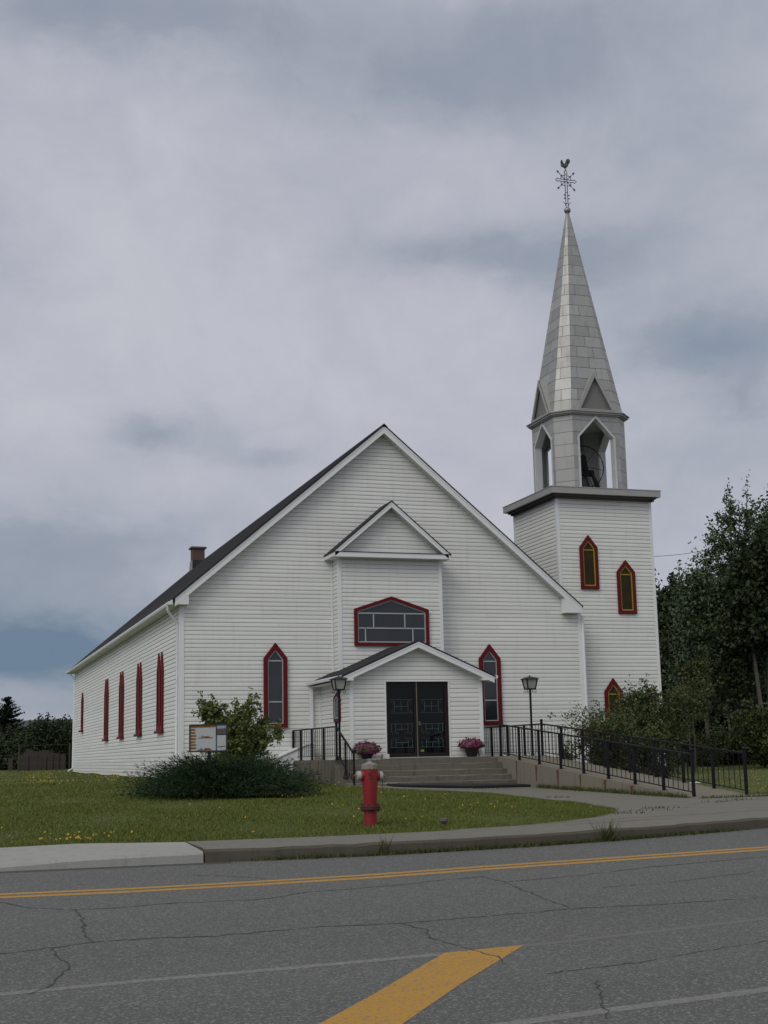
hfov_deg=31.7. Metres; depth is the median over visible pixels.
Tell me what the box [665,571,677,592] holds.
spruce
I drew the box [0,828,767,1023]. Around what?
road
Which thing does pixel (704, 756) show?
bush
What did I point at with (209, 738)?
notice board
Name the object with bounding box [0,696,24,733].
lone spruce
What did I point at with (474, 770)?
entrance steps
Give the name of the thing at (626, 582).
window
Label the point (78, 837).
dandelions
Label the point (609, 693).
window
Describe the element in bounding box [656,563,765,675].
alder
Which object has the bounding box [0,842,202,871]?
pavement
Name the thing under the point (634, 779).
railing
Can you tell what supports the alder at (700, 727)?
on the ground at (759, 773)
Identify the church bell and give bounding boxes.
[580,445,603,487]
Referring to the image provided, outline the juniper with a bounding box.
[112,748,339,799]
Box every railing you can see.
[292,721,338,760]
[484,719,748,794]
[499,724,695,796]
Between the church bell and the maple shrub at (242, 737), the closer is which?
the maple shrub at (242, 737)
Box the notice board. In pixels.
[189,724,227,758]
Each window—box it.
[81,693,83,729]
[103,680,106,738]
[105,679,108,738]
[118,672,121,736]
[120,671,124,735]
[135,664,138,733]
[138,663,142,733]
[156,654,159,730]
[159,652,163,729]
[263,643,287,727]
[333,693,340,721]
[354,596,429,645]
[478,644,502,724]
[579,535,599,588]
[604,678,622,721]
[616,560,636,613]
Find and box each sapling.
[702,609,750,729]
[715,618,763,722]
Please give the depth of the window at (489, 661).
42.73 m
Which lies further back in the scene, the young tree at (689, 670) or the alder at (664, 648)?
the alder at (664, 648)
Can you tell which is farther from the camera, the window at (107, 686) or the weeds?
the window at (107, 686)
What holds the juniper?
on the ground at (759, 773)
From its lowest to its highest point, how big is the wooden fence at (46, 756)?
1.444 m
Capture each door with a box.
[386,682,416,756]
[417,682,448,756]
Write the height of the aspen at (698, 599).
10.985 m
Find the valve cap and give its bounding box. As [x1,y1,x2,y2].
[439,818,447,824]
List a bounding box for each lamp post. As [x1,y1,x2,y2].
[329,675,347,759]
[520,675,538,755]
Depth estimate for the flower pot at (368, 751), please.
37.38 m
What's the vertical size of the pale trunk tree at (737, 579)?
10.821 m
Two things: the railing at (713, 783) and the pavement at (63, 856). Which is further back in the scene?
the railing at (713, 783)
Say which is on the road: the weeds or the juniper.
the weeds
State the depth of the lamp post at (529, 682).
38.34 m
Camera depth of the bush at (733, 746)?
55.49 m
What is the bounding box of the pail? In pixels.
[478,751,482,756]
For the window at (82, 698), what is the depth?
64.64 m
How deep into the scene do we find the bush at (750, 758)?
56.60 m
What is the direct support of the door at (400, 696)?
in the church
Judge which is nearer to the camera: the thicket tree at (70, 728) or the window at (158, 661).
the window at (158, 661)
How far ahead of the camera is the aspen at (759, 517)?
62.70 m
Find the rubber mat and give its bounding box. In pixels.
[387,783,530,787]
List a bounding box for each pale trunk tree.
[710,525,767,762]
[726,522,767,705]
[729,499,767,653]
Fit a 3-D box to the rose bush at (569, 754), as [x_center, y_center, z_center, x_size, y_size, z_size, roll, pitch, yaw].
[5.407,7.587,40.653,0.874,1.397,1.419,2,-11,-18]
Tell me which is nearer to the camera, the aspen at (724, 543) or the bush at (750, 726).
the bush at (750, 726)
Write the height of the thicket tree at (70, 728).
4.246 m
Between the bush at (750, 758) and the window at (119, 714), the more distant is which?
the bush at (750, 758)
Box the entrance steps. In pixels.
[293,756,516,785]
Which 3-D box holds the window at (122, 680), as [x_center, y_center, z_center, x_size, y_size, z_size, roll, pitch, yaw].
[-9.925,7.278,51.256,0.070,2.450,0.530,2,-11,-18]
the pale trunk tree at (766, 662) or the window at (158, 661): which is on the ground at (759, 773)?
the pale trunk tree at (766, 662)
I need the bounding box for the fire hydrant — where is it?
[354,759,384,826]
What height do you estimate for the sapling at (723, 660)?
7.121 m
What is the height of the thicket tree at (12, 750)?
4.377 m
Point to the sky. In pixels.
(242, 242)
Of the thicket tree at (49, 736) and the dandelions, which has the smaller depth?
the dandelions
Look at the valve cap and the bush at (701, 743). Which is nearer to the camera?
the valve cap
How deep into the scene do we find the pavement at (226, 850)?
16.76 m
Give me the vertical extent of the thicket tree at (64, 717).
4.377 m
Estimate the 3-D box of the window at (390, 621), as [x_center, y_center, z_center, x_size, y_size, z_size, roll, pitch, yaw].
[0.239,3.346,41.416,2.405,1.520,0.100,2,-11,-18]
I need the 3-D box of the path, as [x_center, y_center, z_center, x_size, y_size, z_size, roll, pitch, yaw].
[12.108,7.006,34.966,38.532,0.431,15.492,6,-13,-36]
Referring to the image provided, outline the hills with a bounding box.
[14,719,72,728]
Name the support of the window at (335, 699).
in the church
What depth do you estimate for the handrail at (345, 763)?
35.14 m
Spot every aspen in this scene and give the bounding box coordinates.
[660,536,743,737]
[690,474,767,714]
[721,484,767,682]
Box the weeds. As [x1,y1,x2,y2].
[229,783,767,861]
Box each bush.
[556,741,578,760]
[665,722,719,765]
[678,742,733,766]
[696,722,754,764]
[710,682,767,767]
[728,735,758,763]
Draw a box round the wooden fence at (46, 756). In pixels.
[8,748,65,770]
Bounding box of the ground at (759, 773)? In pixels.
[0,763,767,847]
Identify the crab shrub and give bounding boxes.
[547,700,667,774]
[609,668,722,778]
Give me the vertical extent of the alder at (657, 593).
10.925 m
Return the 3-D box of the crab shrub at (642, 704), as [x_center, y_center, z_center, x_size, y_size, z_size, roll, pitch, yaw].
[7.919,6.161,38.536,3.360,3.438,2.102,6,-12,-33]
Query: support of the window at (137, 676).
in the church
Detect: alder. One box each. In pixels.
[655,569,679,633]
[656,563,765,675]
[658,610,697,732]
[667,668,757,740]
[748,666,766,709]
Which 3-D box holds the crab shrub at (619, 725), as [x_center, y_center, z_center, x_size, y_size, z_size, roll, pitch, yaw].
[6.444,6.474,37.517,3.614,2.532,3.068,2,-11,-18]
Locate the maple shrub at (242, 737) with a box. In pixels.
[191,687,285,763]
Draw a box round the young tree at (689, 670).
[671,634,714,771]
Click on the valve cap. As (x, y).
(443, 820)
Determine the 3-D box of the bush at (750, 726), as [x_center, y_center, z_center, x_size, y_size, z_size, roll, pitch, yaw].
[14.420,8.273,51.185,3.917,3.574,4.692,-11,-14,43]
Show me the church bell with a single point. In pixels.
(585, 474)
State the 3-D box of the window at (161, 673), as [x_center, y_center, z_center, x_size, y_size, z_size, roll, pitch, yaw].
[-7.010,5.647,42.588,0.070,2.450,0.530,2,-11,-18]
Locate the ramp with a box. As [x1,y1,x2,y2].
[484,755,755,797]
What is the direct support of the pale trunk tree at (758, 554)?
on the ground at (759, 773)
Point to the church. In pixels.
(414, 599)
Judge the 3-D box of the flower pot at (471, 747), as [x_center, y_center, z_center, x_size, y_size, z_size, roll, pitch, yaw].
[2.490,6.700,38.544,0.786,0.566,0.741,2,-11,-18]
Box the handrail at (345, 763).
[336,727,354,784]
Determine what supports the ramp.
on the ground at (759, 773)
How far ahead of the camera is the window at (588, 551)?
45.28 m
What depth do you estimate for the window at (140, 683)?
46.82 m
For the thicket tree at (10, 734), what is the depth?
99.23 m
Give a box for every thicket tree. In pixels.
[0,713,48,769]
[0,723,23,769]
[11,712,72,769]
[54,714,71,768]
[54,715,72,768]
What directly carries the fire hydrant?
on the ground at (759, 773)
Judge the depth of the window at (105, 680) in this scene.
56.21 m
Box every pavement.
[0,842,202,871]
[186,811,767,862]
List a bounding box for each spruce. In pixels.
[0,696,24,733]
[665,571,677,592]
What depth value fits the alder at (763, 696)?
73.63 m
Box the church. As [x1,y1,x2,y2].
[66,159,665,777]
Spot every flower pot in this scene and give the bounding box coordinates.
[352,739,382,758]
[457,737,484,756]
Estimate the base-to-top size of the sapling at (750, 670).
6.765 m
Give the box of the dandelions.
[1,764,767,840]
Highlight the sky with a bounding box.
[0,0,767,720]
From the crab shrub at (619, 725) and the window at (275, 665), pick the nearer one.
the crab shrub at (619, 725)
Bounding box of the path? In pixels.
[346,785,767,829]

